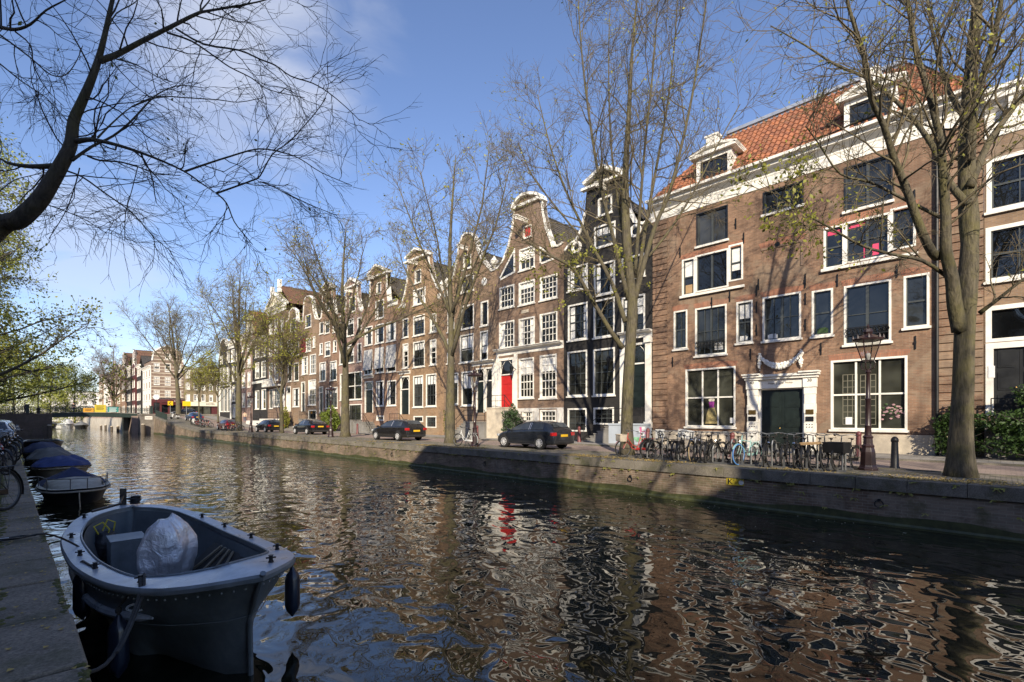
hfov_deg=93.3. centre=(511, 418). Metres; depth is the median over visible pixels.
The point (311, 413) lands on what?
window
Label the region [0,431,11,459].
bicycle
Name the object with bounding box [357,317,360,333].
window
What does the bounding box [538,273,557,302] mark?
window
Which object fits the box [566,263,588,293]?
window
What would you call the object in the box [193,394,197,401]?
window
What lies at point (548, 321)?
window
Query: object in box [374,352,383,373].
window
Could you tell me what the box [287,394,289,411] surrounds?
door
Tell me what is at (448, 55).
sky
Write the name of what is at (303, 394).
door
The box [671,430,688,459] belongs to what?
bicycle
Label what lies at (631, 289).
tree
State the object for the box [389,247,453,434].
canal house
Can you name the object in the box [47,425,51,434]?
mooring post
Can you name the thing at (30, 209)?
tree
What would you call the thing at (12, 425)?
parked car
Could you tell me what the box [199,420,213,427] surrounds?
bicycle
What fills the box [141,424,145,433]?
mooring post
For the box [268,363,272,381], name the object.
window
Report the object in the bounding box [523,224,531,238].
window
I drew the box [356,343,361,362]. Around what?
window
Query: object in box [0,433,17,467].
bicycle
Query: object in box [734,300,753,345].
window
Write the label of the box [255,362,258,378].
window
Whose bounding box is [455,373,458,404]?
window
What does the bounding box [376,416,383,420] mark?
window
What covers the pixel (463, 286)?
window
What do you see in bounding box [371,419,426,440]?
parked car
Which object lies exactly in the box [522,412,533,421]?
window
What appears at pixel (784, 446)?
bicycle
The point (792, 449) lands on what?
bicycle
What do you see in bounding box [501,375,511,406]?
door
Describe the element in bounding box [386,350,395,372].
window
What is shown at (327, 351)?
window
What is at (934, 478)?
fallen leaves
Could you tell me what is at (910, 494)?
weeds
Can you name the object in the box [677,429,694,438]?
crate
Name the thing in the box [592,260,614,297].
window
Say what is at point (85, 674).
moss
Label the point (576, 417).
window
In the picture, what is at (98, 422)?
quay wall
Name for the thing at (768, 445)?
bicycle
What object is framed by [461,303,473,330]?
window
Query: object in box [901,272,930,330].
window
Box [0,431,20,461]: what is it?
bicycle
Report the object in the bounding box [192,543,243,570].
hatch board
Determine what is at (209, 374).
tree
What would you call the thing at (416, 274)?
window
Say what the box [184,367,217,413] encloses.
canal house
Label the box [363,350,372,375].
window
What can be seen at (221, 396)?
window
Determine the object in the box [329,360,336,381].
window
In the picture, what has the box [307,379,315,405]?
window
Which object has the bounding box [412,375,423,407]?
window
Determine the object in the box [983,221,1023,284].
window
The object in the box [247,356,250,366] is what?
window
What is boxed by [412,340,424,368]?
window
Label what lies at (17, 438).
bicycle
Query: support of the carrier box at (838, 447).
on the bicycle at (850, 459)
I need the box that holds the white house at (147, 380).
[141,365,188,413]
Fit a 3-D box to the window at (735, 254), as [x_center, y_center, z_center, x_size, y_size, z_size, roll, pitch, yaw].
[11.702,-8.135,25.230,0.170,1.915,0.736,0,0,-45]
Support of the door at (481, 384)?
in the canal house at (476, 347)
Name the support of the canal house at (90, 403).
on the bank
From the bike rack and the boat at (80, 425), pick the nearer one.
the bike rack
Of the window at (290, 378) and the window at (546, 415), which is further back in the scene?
the window at (290, 378)
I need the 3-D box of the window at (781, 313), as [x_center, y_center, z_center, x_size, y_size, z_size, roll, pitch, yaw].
[13.190,-4.906,23.663,0.260,2.307,1.832,0,0,-45]
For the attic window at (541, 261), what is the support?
in the canal house at (529, 350)
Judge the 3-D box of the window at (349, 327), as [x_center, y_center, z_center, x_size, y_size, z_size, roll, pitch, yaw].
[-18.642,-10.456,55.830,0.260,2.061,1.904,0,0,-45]
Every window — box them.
[154,363,159,371]
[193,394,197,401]
[220,388,222,411]
[224,388,225,411]
[227,388,229,411]
[232,385,234,401]
[241,373,244,388]
[242,393,244,407]
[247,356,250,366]
[247,372,250,387]
[247,392,250,406]
[254,390,258,409]
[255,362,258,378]
[261,361,265,377]
[261,389,265,409]
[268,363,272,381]
[269,389,272,408]
[273,388,279,406]
[274,362,277,380]
[288,363,291,381]
[292,388,298,407]
[294,362,298,380]
[301,356,307,375]
[305,314,310,328]
[306,338,310,352]
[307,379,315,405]
[308,410,315,418]
[309,354,315,374]
[319,322,323,334]
[319,343,322,355]
[319,362,325,381]
[324,320,329,334]
[324,341,329,357]
[325,387,337,408]
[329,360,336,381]
[332,340,336,352]
[339,350,342,365]
[339,371,361,400]
[347,318,353,336]
[347,344,353,363]
[349,295,355,312]
[349,404,361,419]
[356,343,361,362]
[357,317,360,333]
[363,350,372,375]
[364,325,372,346]
[374,299,383,320]
[374,323,383,344]
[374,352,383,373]
[375,282,380,294]
[375,380,383,406]
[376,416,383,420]
[385,322,395,342]
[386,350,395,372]
[386,380,396,406]
[402,318,408,338]
[402,343,408,368]
[412,286,425,306]
[412,314,424,336]
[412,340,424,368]
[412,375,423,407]
[413,416,422,421]
[415,269,421,284]
[425,373,436,406]
[426,416,435,427]
[429,313,436,333]
[429,339,436,365]
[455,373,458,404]
[459,333,473,363]
[460,273,473,294]
[460,371,473,406]
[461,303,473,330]
[463,255,470,270]
[479,300,488,327]
[480,330,487,360]
[498,284,514,310]
[499,248,514,279]
[499,320,513,348]
[517,279,534,306]
[517,357,534,399]
[518,246,534,272]
[519,316,534,345]
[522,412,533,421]
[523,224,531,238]
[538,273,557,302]
[538,353,556,399]
[539,246,553,264]
[540,311,556,342]
[540,410,555,421]
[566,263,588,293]
[566,301,587,342]
[566,350,587,397]
[567,408,586,431]
[571,241,581,253]
[591,347,615,396]
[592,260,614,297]
[592,296,614,339]
[593,407,613,424]
[594,220,615,249]
[596,195,612,217]
[620,254,645,282]
[620,293,645,337]
[631,224,641,237]
[672,309,687,350]
[682,257,694,295]
[684,366,736,428]
[693,304,727,357]
[695,248,728,292]
[696,204,727,245]
[728,242,742,281]
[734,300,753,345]
[761,291,802,343]
[763,181,803,213]
[810,288,834,338]
[823,223,844,268]
[829,355,908,432]
[842,279,892,347]
[844,154,892,210]
[845,212,889,263]
[890,205,915,250]
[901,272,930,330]
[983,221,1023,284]
[984,150,1023,215]
[986,302,1023,342]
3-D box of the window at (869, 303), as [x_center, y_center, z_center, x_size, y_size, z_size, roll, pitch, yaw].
[15.594,-4.580,21.234,0.260,2.753,1.818,0,0,-45]
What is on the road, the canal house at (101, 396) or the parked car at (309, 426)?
the parked car at (309, 426)
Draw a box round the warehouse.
[645,57,985,456]
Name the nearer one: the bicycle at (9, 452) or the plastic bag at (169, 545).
the plastic bag at (169, 545)
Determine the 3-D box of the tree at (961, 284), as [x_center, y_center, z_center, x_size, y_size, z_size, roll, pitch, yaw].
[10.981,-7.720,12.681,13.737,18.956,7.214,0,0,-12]
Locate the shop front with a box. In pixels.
[185,402,216,413]
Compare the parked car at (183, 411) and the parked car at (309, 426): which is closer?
the parked car at (309, 426)
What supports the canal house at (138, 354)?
on the bank
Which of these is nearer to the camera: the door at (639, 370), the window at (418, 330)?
the door at (639, 370)
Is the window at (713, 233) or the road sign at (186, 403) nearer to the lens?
the window at (713, 233)
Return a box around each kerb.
[179,417,1023,476]
[204,417,1023,466]
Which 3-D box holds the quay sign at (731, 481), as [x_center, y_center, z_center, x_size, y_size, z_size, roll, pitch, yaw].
[6.925,1.974,15.006,0.036,0.201,0.515,0,0,-45]
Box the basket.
[615,434,626,441]
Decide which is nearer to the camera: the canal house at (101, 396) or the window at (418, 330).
the window at (418, 330)
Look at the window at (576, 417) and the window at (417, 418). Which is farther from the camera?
the window at (417, 418)
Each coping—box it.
[0,449,90,681]
[153,416,1023,502]
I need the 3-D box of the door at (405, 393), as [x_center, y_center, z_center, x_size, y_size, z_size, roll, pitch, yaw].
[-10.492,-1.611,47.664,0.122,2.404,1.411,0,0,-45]
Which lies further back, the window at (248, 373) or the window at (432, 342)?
the window at (248, 373)
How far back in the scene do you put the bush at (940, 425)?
18.75 m
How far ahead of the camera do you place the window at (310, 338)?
64.38 m
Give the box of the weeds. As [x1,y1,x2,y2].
[239,433,1022,520]
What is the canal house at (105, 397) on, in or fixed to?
on the bank
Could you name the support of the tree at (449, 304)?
on the road
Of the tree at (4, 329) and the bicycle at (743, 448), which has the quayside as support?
the bicycle at (743, 448)
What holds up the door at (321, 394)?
in the canal house at (328, 367)
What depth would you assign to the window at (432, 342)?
44.42 m
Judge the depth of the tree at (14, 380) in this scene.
51.76 m
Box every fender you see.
[72,560,92,619]
[107,596,129,677]
[285,563,299,615]
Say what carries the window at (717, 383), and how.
in the warehouse
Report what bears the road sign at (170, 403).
on the quayside
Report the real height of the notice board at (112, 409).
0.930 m
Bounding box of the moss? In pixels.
[0,460,91,681]
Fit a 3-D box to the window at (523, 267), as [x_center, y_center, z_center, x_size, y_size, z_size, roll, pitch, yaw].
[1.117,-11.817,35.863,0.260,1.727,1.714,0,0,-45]
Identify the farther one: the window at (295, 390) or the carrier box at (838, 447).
the window at (295, 390)
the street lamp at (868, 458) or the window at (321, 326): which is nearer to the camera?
the street lamp at (868, 458)
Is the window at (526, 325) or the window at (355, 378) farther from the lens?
the window at (355, 378)
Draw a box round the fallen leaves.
[0,430,1023,679]
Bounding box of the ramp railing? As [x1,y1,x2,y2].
[155,410,166,419]
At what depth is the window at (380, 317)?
51.24 m
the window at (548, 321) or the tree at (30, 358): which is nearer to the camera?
the tree at (30, 358)
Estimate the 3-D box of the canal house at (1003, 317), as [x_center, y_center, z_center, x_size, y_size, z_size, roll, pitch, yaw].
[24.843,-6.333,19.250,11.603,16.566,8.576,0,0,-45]
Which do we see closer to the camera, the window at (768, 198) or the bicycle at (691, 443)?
the bicycle at (691, 443)
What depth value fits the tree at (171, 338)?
92.61 m
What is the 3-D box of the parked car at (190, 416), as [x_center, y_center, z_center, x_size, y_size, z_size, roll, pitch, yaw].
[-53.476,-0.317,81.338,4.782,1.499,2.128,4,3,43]
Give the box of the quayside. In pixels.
[167,416,1023,486]
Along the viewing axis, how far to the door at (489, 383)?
38.87 m
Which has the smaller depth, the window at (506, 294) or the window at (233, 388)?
the window at (506, 294)
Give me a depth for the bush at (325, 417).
55.53 m
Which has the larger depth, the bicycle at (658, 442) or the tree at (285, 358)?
the tree at (285, 358)
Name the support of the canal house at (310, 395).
on the yards
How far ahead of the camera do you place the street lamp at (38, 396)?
80.13 m
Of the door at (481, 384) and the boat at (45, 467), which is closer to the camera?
the boat at (45, 467)
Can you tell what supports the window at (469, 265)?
in the canal house at (476, 347)
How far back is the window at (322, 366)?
61.46 m
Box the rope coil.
[126,495,141,503]
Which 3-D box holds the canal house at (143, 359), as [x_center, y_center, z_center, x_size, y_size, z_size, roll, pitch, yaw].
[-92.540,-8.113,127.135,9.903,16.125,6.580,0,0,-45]
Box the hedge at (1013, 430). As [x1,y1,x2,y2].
[974,408,1023,457]
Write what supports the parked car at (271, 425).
on the road
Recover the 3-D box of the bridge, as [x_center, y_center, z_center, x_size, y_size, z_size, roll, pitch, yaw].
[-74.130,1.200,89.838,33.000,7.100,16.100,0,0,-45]
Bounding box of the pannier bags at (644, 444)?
[642,438,653,447]
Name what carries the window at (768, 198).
in the warehouse
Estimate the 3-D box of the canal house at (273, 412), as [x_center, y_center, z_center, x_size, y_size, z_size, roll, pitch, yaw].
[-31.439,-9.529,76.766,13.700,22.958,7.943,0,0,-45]
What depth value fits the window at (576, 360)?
32.66 m
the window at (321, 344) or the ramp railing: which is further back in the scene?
the ramp railing
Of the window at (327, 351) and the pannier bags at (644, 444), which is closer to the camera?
the pannier bags at (644, 444)
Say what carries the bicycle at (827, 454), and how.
on the quayside
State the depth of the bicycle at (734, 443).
16.36 m
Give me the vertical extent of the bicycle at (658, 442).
1.089 m
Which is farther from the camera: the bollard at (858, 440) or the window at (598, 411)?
the window at (598, 411)
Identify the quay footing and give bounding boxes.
[153,433,1023,543]
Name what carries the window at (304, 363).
in the canal house at (310, 395)
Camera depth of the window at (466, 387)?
40.99 m
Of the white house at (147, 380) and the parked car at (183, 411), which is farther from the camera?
the white house at (147, 380)
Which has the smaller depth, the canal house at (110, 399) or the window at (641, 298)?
the window at (641, 298)
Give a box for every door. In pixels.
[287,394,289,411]
[302,393,304,410]
[320,393,322,412]
[366,390,371,412]
[402,390,408,413]
[478,382,483,412]
[487,381,491,407]
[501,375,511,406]
[633,364,644,406]
[762,389,802,447]
[994,347,1023,414]
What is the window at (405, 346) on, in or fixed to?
in the canal house at (420, 371)
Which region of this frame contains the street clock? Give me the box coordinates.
[153,395,158,409]
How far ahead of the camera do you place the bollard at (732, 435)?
19.40 m
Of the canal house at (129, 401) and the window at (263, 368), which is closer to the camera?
the window at (263, 368)
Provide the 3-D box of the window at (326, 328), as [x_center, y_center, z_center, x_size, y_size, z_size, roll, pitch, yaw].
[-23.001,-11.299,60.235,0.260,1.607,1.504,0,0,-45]
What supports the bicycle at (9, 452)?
on the left street
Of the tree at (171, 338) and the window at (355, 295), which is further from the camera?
the tree at (171, 338)
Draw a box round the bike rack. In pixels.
[640,437,852,471]
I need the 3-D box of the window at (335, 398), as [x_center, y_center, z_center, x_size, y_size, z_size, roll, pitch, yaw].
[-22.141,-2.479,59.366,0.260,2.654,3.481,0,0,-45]
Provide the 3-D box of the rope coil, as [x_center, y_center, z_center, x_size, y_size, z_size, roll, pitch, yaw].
[-7.177,1.544,9.181,0.235,0.146,0.236,0,0,-45]
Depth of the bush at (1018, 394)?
17.27 m
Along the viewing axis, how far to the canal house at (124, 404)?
136.78 m
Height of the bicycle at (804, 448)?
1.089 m
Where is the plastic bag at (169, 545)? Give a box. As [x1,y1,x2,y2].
[136,513,197,574]
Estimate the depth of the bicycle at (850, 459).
14.38 m
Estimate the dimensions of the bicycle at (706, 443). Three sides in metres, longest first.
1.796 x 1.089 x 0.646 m
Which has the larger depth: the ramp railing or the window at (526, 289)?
the ramp railing
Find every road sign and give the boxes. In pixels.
[168,401,172,416]
[183,401,190,414]
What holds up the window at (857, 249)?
in the warehouse
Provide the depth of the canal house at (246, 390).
82.65 m
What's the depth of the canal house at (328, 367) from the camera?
60.16 m
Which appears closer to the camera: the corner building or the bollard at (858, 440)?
the bollard at (858, 440)
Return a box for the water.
[17,423,1023,681]
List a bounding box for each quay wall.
[72,418,121,431]
[154,418,1023,533]
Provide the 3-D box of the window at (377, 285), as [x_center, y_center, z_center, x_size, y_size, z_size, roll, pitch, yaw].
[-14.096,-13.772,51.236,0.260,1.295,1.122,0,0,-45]
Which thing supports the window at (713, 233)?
in the warehouse
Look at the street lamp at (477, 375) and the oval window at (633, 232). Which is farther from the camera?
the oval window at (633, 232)
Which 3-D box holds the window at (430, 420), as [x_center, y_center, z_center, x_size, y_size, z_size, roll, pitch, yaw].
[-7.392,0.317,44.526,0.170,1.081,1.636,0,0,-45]
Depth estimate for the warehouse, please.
22.96 m
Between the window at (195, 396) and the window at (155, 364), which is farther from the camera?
the window at (195, 396)
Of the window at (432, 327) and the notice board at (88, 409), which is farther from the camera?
the notice board at (88, 409)
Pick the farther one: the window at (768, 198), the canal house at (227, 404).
the canal house at (227, 404)
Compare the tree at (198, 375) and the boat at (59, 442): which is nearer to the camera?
the boat at (59, 442)
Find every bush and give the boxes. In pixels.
[279,406,289,427]
[319,405,340,430]
[501,403,522,430]
[921,404,985,455]
[1009,384,1023,405]
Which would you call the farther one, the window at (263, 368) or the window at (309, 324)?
the window at (263, 368)
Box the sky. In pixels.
[0,0,1023,412]
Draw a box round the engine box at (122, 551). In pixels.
[106,531,143,574]
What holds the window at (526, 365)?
in the canal house at (529, 350)
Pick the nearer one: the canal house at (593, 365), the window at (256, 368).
the canal house at (593, 365)
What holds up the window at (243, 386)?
in the canal house at (246, 390)
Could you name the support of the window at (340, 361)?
in the canal house at (355, 364)
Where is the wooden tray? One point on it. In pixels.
(809, 443)
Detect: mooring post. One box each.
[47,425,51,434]
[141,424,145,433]
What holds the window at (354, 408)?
in the canal house at (355, 364)
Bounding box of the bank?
[77,416,137,432]
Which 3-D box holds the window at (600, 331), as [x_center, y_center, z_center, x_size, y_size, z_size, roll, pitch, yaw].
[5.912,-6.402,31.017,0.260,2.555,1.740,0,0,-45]
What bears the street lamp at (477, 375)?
on the quayside
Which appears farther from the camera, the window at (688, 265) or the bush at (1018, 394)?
the window at (688, 265)
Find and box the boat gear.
[93,519,116,563]
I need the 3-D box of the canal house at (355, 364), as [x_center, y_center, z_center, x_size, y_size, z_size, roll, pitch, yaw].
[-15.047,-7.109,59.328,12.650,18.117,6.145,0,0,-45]
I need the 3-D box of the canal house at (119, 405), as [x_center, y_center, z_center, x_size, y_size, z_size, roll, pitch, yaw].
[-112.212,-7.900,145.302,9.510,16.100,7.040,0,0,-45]
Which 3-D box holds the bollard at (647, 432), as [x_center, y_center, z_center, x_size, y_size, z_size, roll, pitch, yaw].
[7.029,1.053,25.104,0.260,1.100,0.260,10,-7,-44]
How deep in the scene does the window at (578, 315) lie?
32.60 m
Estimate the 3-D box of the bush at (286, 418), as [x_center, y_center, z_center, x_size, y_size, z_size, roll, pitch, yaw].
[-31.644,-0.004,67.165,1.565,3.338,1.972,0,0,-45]
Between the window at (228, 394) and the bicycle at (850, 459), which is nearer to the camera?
the bicycle at (850, 459)
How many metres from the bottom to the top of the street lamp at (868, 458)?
4.480 m
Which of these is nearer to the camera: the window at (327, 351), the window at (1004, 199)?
the window at (1004, 199)
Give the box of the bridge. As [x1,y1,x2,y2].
[0,404,216,434]
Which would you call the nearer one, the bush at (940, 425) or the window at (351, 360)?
the bush at (940, 425)
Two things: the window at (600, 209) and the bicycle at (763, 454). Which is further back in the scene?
the window at (600, 209)
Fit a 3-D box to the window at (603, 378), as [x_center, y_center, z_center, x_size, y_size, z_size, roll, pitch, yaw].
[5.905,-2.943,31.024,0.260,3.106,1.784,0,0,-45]
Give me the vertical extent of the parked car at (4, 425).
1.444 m
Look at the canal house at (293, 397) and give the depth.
67.83 m
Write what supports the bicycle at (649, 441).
on the quayside
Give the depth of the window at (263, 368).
77.24 m
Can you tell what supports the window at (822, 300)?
in the warehouse
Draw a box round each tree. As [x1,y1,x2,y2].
[0,0,424,302]
[0,102,123,396]
[0,133,140,406]
[0,145,68,405]
[0,233,55,401]
[0,296,55,411]
[0,353,66,425]
[24,361,85,422]
[35,360,98,422]
[80,342,141,405]
[109,287,233,413]
[181,355,222,420]
[185,343,256,421]
[186,251,294,430]
[222,299,316,432]
[258,201,468,436]
[357,102,539,443]
[452,0,785,454]
[710,0,1023,477]
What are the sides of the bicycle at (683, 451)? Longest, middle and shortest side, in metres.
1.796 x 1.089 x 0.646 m
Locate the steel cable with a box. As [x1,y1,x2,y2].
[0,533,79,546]
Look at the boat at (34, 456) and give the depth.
25.65 m
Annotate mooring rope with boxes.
[91,573,145,673]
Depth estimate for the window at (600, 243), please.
31.10 m
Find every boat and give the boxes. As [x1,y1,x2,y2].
[21,442,63,458]
[23,439,63,447]
[25,447,73,466]
[30,455,91,479]
[35,467,110,506]
[60,419,73,427]
[60,488,295,675]
[73,422,88,427]
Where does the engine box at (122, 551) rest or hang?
on the boat at (203, 618)
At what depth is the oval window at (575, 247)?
32.50 m
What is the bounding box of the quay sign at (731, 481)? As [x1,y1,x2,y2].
[727,478,743,485]
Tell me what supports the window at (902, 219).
in the warehouse
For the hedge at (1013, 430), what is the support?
on the pavement
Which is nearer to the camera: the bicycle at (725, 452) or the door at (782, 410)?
the bicycle at (725, 452)
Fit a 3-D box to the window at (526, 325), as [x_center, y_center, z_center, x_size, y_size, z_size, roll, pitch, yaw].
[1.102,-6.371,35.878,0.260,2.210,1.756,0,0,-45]
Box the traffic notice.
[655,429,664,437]
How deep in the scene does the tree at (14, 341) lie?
22.01 m
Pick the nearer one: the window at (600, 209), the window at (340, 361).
the window at (600, 209)
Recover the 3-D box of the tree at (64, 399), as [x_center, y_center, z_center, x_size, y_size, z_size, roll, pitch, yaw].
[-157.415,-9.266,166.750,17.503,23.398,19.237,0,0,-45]
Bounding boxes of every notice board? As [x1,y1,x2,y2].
[83,408,93,411]
[94,405,105,411]
[107,407,117,411]
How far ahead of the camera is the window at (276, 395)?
73.04 m
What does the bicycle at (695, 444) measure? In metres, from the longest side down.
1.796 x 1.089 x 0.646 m
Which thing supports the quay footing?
attached to the quay wall at (1000, 515)
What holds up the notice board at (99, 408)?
attached to the bridge
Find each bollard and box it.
[577,426,580,441]
[646,428,649,437]
[729,432,734,456]
[855,431,861,456]
[889,436,899,467]
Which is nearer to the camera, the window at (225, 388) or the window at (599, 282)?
the window at (599, 282)
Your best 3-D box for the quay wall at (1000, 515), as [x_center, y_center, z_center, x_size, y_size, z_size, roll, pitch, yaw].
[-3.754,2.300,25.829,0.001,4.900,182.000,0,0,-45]
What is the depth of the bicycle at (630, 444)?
19.18 m
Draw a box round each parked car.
[0,420,19,432]
[0,421,19,446]
[171,409,196,413]
[185,412,203,420]
[217,419,234,429]
[255,419,279,431]
[293,419,328,434]
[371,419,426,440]
[497,420,574,449]
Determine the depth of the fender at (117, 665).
4.80 m
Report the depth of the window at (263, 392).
77.22 m
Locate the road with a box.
[180,416,1023,475]
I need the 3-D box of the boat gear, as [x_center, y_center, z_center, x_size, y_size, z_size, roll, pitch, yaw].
[-6.801,2.075,8.100,0.513,0.790,0.492,0,0,10]
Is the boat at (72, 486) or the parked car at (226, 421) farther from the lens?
the parked car at (226, 421)
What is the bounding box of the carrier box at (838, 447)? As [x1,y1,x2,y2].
[822,442,850,453]
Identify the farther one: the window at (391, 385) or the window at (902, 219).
the window at (391, 385)
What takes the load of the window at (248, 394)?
in the canal house at (246, 390)
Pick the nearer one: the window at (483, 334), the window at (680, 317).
the window at (680, 317)
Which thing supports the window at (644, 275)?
in the canal house at (593, 365)
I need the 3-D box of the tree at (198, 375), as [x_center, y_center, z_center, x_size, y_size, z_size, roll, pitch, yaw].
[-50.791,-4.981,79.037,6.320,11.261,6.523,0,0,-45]
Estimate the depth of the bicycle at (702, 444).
16.90 m
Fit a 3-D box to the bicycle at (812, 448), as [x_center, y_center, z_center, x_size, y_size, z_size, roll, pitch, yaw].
[9.366,1.006,14.800,1.796,1.089,0.646,0,-5,-41]
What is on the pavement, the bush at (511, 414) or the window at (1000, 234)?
the bush at (511, 414)
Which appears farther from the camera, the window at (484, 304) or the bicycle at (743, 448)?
the window at (484, 304)
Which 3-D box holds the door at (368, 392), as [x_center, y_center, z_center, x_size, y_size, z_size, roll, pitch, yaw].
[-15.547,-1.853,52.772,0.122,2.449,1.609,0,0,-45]
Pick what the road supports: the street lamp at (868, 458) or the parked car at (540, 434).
the parked car at (540, 434)
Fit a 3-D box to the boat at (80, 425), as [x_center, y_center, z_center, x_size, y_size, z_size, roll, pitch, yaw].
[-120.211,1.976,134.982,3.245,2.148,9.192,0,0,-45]
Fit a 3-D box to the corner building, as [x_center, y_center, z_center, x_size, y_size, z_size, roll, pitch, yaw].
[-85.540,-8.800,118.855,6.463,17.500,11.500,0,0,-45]
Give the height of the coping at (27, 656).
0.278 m
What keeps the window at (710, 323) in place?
in the warehouse
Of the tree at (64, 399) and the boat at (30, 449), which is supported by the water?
the boat at (30, 449)
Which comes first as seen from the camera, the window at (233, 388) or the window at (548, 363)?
the window at (548, 363)
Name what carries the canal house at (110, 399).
on the bank
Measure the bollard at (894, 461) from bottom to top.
1.100 m
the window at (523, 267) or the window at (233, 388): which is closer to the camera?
the window at (523, 267)
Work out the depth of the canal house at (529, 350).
35.73 m
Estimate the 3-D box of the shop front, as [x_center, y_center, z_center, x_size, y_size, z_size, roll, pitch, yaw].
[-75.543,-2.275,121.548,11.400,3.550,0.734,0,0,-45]
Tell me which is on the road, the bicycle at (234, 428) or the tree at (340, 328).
the tree at (340, 328)
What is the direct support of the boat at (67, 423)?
on the water
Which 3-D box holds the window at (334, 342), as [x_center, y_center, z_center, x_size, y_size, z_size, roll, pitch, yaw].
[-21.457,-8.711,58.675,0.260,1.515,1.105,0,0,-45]
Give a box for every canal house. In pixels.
[41,390,98,421]
[99,375,103,404]
[104,375,110,406]
[108,378,112,405]
[117,364,121,412]
[122,352,132,412]
[126,358,132,411]
[132,349,152,412]
[135,356,151,412]
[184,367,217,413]
[217,338,240,419]
[241,312,267,421]
[246,324,267,425]
[259,279,321,422]
[284,307,302,428]
[298,295,320,421]
[319,283,344,430]
[338,277,367,431]
[353,264,405,432]
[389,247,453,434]
[444,232,501,437]
[486,191,578,437]
[564,165,652,443]
[983,77,1023,459]
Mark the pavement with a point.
(934, 457)
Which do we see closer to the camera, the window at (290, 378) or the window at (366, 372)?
the window at (366, 372)
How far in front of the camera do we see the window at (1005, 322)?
18.26 m
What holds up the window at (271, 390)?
in the canal house at (273, 412)
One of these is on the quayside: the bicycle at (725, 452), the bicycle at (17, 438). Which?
the bicycle at (725, 452)
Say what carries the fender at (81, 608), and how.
hanging from the boat at (203, 618)
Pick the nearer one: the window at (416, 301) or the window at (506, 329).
the window at (506, 329)
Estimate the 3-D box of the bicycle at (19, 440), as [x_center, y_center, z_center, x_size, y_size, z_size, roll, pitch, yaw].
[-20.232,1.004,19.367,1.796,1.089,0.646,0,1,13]
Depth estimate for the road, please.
19.23 m
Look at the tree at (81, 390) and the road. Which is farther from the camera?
the tree at (81, 390)
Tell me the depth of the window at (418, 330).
46.03 m
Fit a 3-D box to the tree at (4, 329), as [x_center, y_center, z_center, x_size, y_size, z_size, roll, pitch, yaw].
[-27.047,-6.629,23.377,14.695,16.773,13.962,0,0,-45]
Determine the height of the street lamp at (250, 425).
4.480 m
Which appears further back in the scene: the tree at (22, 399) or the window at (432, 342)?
the tree at (22, 399)
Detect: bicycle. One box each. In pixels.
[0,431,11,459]
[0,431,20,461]
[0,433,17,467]
[0,434,14,474]
[0,465,23,510]
[1,430,23,456]
[3,428,22,452]
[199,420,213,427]
[228,422,244,430]
[453,426,477,445]
[615,430,655,457]
[640,430,671,458]
[648,430,678,459]
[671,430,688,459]
[675,430,696,460]
[685,431,701,460]
[693,431,713,461]
[699,431,727,462]
[702,431,719,462]
[708,432,734,461]
[731,431,750,464]
[732,432,761,464]
[755,432,776,466]
[760,432,781,466]
[775,432,791,465]
[784,433,805,467]
[796,433,817,468]
[804,433,827,469]
[815,433,840,470]
[830,434,860,470]
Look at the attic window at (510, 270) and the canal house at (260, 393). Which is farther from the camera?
the canal house at (260, 393)
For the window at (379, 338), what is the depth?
51.23 m
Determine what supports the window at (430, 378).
in the canal house at (420, 371)
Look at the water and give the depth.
8.10 m
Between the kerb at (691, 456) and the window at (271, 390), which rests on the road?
the kerb at (691, 456)
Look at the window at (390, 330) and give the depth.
49.63 m
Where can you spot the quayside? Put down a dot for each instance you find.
(987, 478)
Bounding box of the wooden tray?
[800,442,820,444]
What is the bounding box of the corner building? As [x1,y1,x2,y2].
[144,346,183,413]
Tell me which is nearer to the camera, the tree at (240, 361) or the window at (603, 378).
the window at (603, 378)
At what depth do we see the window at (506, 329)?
37.56 m
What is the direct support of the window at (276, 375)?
in the canal house at (273, 412)
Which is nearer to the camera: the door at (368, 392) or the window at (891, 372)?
the window at (891, 372)
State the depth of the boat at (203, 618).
5.11 m
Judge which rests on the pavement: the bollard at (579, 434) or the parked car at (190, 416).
the bollard at (579, 434)
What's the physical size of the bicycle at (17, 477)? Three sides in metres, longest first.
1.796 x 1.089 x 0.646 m
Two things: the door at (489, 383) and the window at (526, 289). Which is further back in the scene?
the door at (489, 383)
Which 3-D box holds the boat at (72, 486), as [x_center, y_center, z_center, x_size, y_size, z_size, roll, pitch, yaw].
[-15.321,2.401,16.933,1.980,1.303,5.456,0,0,-45]
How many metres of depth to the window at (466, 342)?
40.87 m
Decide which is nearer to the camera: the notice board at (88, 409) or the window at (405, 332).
the window at (405, 332)
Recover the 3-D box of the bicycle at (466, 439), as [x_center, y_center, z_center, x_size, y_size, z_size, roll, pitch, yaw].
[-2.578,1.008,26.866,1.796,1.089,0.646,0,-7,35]
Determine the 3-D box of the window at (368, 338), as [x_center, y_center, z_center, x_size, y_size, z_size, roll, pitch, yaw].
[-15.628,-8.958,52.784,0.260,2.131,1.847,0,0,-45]
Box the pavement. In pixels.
[204,416,1023,463]
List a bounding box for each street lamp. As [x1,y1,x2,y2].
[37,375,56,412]
[247,395,254,431]
[326,385,335,436]
[467,367,481,446]
[851,324,884,470]
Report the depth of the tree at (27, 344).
35.47 m

